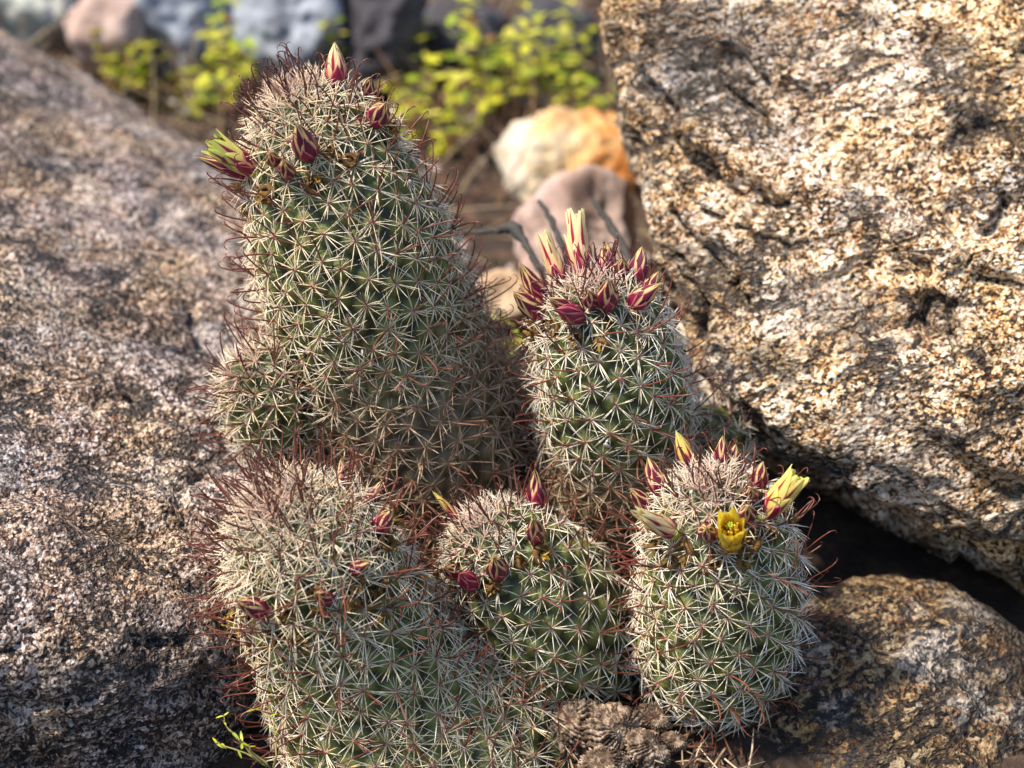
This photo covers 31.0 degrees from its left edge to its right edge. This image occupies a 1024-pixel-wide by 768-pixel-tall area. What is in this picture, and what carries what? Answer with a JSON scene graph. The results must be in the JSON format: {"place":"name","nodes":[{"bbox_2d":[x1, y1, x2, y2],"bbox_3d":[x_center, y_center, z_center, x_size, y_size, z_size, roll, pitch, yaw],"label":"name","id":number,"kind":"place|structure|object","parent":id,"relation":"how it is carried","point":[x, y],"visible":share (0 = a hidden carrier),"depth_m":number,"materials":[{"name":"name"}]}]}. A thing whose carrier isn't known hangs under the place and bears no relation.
{"place":"outdoors","nodes":[
{"label":"outdoors","id":0,"kind":"place"},
{"bbox_2d":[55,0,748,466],"bbox_3d":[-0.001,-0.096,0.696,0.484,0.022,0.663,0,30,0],"label":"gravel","id":1,"kind":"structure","parent":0,"point":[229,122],"depth_m":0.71,"materials":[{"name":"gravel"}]},
{"bbox_2d":[44,0,1023,767],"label":"ground","id":2,"kind":"structure","parent":0,"point":[856,544],"depth_m":0.48,"materials":[{"name":"soil"}]},
{"bbox_2d":[0,0,75,52],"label":"stone","id":3,"kind":"object","parent":2,"relation":"on","point":[37,15],"visible":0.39,"depth_m":0.76,"materials":[{"name":"grey stone"}]},
{"bbox_2d":[63,0,146,73],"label":"stone","id":4,"kind":"object","parent":2,"relation":"on","point":[82,16],"visible":0.89,"depth_m":0.73,"materials":[{"name":"beige stone"}]},
{"bbox_2d":[89,29,158,103],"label":"leafy plant","id":5,"kind":"object","parent":2,"relation":"on","point":[125,75],"visible":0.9,"depth_m":0.72,"materials":[{"name":"green plant"}]},
{"bbox_2d":[0,30,267,767],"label":"boulder","id":6,"kind":"object","parent":2,"relation":"on","point":[118,284],"visible":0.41,"depth_m":0.41,"materials":[{"name":"grey stone"}]},
{"bbox_2d":[124,41,201,117],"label":"leafy plant","id":7,"kind":"object","parent":2,"relation":"on","point":[194,103],"visible":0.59,"depth_m":0.72,"materials":[{"name":"green plant"}]},
{"bbox_2d":[134,0,233,78],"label":"stone","id":8,"kind":"object","parent":2,"relation":"on","point":[172,22],"visible":0.54,"depth_m":0.74,"materials":[{"name":"grey stone"}]},
{"bbox_2d":[179,0,259,124],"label":"leafy plant","id":9,"kind":"object","parent":2,"relation":"on","point":[249,43],"visible":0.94,"depth_m":0.70,"materials":[{"name":"green plant"}]},
{"bbox_2d":[193,77,262,119],"bbox_3d":[-0.112,-0.111,0.721,0.023,0.023,0.025,13,32,21],"label":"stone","id":10,"kind":"object","parent":2,"relation":"on","point":[212,95],"visible":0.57,"depth_m":0.71,"materials":[{"name":"grey stone"}]},
{"bbox_2d":[213,707,277,767],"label":"leafy plant","id":11,"kind":"object","parent":2,"relation":"on","point":[252,754],"visible":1,"depth_m":0.37,"materials":[{"name":"green plant"}]},
{"bbox_2d":[225,37,265,85],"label":"leafy plant","id":12,"kind":"object","parent":2,"relation":"on","point":[232,40],"visible":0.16,"depth_m":0.71,"materials":[{"name":"green plant"}]},
{"bbox_2d":[174,304,345,488],"bbox_3d":[-0.052,0.010,0.416,0.042,0.066,0.053,0,30,0],"label":"cactus","id":13,"kind":"object","parent":2,"relation":"on","point":[254,402],"visible":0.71,"depth_m":0.40,"materials":[{"name":"green plant"}]},
{"bbox_2d":[231,0,344,77],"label":"stone","id":14,"kind":"object","parent":2,"relation":"on","point":[268,26],"visible":0.72,"depth_m":0.70,"materials":[{"name":"grey stone"}]},
{"bbox_2d":[318,17,347,87],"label":"leafy plant","id":15,"kind":"object","parent":2,"relation":"on","point":[330,35],"visible":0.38,"depth_m":0.70,"materials":[{"name":"green plant"}]},
{"bbox_2d":[194,42,546,598],"bbox_3d":[-0.024,-0.011,0.418,0.084,0.142,0.076,0,30,0],"label":"cactus","id":16,"kind":"object","parent":2,"relation":"on","point":[371,298],"visible":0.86,"depth_m":0.39,"materials":[{"name":"green plant"}]},
{"bbox_2d":[341,0,427,100],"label":"stone","id":17,"kind":"object","parent":2,"relation":"on","point":[389,31],"visible":0.84,"depth_m":0.71,"materials":[{"name":"grey stone"}]},
{"bbox_2d":[175,424,622,767],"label":"cactus","id":18,"kind":"object","parent":2,"relation":"on","point":[361,651],"visible":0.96,"depth_m":0.37,"materials":[{"name":"green plant"}]},
{"bbox_2d":[380,18,438,141],"bbox_3d":[-0.039,-0.113,0.700,0.027,0.036,0.066,7,31,12],"label":"leafy plant","id":19,"kind":"object","parent":2,"relation":"on","point":[405,106],"visible":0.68,"depth_m":0.70,"materials":[{"name":"green plant"}]},
{"bbox_2d":[0,0,856,767],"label":"litter","id":20,"kind":"object","parent":2,"relation":"on","point":[504,194],"visible":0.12,"depth_m":0.69,"materials":[{"name":"plant"}]},
{"bbox_2d":[421,13,484,156],"bbox_3d":[-0.020,-0.102,0.679,0.020,0.062,0.039,4,30,7],"label":"leafy plant","id":21,"kind":"object","parent":2,"relation":"on","point":[460,99],"visible":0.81,"depth_m":0.68,"materials":[{"name":"green plant"}]},
{"bbox_2d":[451,236,471,265],"bbox_3d":[-0.019,-0.040,0.581,0.014,0.014,0.013,0,30,0],"label":"stone","id":22,"kind":"object","parent":2,"relation":"on","point":[469,246],"visible":0.11,"depth_m":0.58,"materials":[{"name":"grey stone"}]},
{"bbox_2d":[418,0,513,87],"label":"stone","id":23,"kind":"object","parent":2,"relation":"on","point":[494,21],"visible":0.33,"depth_m":0.74,"materials":[{"name":"grey stone"}]},
{"bbox_2d":[456,0,517,113],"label":"leafy plant","id":24,"kind":"object","parent":2,"relation":"on","point":[483,56],"visible":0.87,"depth_m":0.70,"materials":[{"name":"green plant"}]},
{"bbox_2d":[475,269,526,327],"bbox_3d":[-0.004,-0.025,0.559,0.021,0.020,0.021,0,30,0],"label":"stone","id":25,"kind":"object","parent":2,"relation":"on","point":[506,299],"visible":0.41,"depth_m":0.55,"materials":[{"name":"beige stone"}]},
{"bbox_2d":[463,221,548,286],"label":"twig","id":26,"kind":"object","parent":2,"relation":"on","point":[514,229],"visible":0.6,"depth_m":0.46,"materials":[{"name":"grey wood"}]},
{"bbox_2d":[491,313,534,393],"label":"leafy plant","id":27,"kind":"object","parent":2,"relation":"on","point":[518,339],"visible":0.28,"depth_m":0.46,"materials":[{"name":"green plant"}]},
{"bbox_2d":[475,2,564,112],"bbox_3d":[0.009,-0.125,0.705,0.032,0.042,0.050,24,37,35],"label":"leafy plant","id":28,"kind":"object","parent":2,"relation":"on","point":[524,51],"visible":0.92,"depth_m":0.70,"materials":[{"name":"green plant"}]},
{"bbox_2d":[413,459,652,727],"bbox_3d":[0.009,0.053,0.413,0.055,0.083,0.059,15,33,24],"label":"cactus","id":29,"kind":"object","parent":2,"relation":"on","point":[537,574],"visible":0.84,"depth_m":0.39,"materials":[{"name":"green plant"}]},
{"bbox_2d":[537,199,568,269],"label":"twig","id":30,"kind":"object","parent":2,"relation":"on","point":[551,219],"visible":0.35,"depth_m":0.46,"materials":[{"name":"grey wood"}]},
{"bbox_2d":[506,0,605,86],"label":"stone","id":31,"kind":"object","parent":2,"relation":"on","point":[584,20],"visible":0.46,"depth_m":0.74,"materials":[{"name":"grey stone"}]},
{"bbox_2d":[493,106,636,202],"bbox_3d":[0.022,-0.076,0.659,0.053,0.046,0.037,-7,31,-12],"label":"stone","id":32,"kind":"object","parent":2,"relation":"on","point":[559,135],"visible":0.44,"depth_m":0.65,"materials":[{"name":"orange stone"}]},
{"bbox_2d":[547,694,599,760],"bbox_3d":[0.013,0.074,0.400,0.016,0.014,0.012,20,36,31],"label":"dead cactus stump","id":33,"kind":"object","parent":2,"relation":"on","point":[576,712],"visible":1,"depth_m":0.40,"materials":[{"name":"brown plant"}]},
{"bbox_2d":[513,164,639,308],"bbox_3d":[0.020,-0.044,0.569,0.040,0.051,0.044,0,30,0],"label":"stone","id":34,"kind":"object","parent":2,"relation":"on","point":[559,194],"visible":0.49,"depth_m":0.56,"materials":[{"name":"beige stone"}]},
{"bbox_2d":[538,0,616,110],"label":"leafy plant","id":35,"kind":"object","parent":2,"relation":"on","point":[565,29],"visible":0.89,"depth_m":0.70,"materials":[{"name":"green plant"}]},
{"bbox_2d":[576,745,629,767],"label":"dead cactus stump","id":36,"kind":"object","parent":2,"relation":"on","point":[600,756],"visible":1,"depth_m":0.39,"materials":[{"name":"brown plant"}]},
{"bbox_2d":[590,198,632,263],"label":"twig","id":37,"kind":"object","parent":2,"relation":"on","point":[611,227],"visible":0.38,"depth_m":0.47,"materials":[{"name":"grey wood"}]},
{"bbox_2d":[581,701,643,755],"bbox_3d":[0.022,0.074,0.394,0.010,0.012,0.014,21,36,32],"label":"dead cactus stump","id":38,"kind":"object","parent":2,"relation":"on","point":[608,724],"visible":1,"depth_m":0.39,"materials":[{"name":"brown plant"}]},
{"bbox_2d":[617,705,631,714],"bbox_3d":[0.023,0.070,0.395,0.005,0.003,0.004,0,30,0],"label":"wood chip","id":39,"kind":"object","parent":38,"relation":"on","point":[620,708],"visible":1,"depth_m":0.39,"materials":[{"name":"beige wood"}]},
{"bbox_2d":[504,208,735,615],"bbox_3d":[0.022,0.010,0.420,0.056,0.113,0.067,0,30,0],"label":"cactus","id":40,"kind":"object","parent":2,"relation":"on","point":[615,392],"visible":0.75,"depth_m":0.39,"materials":[{"name":"green plant"}]},
{"bbox_2d":[622,727,671,767],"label":"dead cactus stump","id":41,"kind":"object","parent":2,"relation":"on","point":[645,748],"visible":1,"depth_m":0.39,"materials":[{"name":"brown plant"}]},
{"bbox_2d":[634,701,671,735],"bbox_3d":[0.030,0.073,0.402,0.009,0.007,0.008,0,30,0],"label":"dead cactus stump","id":42,"kind":"object","parent":2,"relation":"on","point":[649,710],"visible":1,"depth_m":0.40,"materials":[{"name":"brown plant"}]},
{"bbox_2d":[661,731,687,755],"bbox_3d":[0.035,0.077,0.398,0.006,0.004,0.005,0,30,0],"label":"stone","id":43,"kind":"object","parent":2,"relation":"on","point":[675,742],"visible":1,"depth_m":0.40,"materials":[{"name":"beige stone"}]},
{"bbox_2d":[597,422,848,754],"bbox_3d":[0.044,0.046,0.395,0.053,0.083,0.052,0,30,0],"label":"cactus","id":44,"kind":"object","parent":2,"relation":"on","point":[717,614],"visible":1,"depth_m":0.38,"materials":[{"name":"green plant"}]},
{"bbox_2d":[690,380,763,476],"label":"cactus","id":45,"kind":"object","parent":2,"relation":"on","point":[735,427],"visible":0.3,"depth_m":0.42,"materials":[{"name":"green plant"}]},
{"bbox_2d":[597,0,1023,595],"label":"boulder","id":46,"kind":"object","parent":2,"relation":"on","point":[833,196],"visible":0.98,"depth_m":0.43,"materials":[{"name":"stone"}]},
{"bbox_2d":[728,572,1023,767],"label":"boulder","id":47,"kind":"object","parent":2,"relation":"on","point":[918,671],"visible":0.68,"depth_m":0.40,"materials":[{"name":"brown stone"}]}
]}

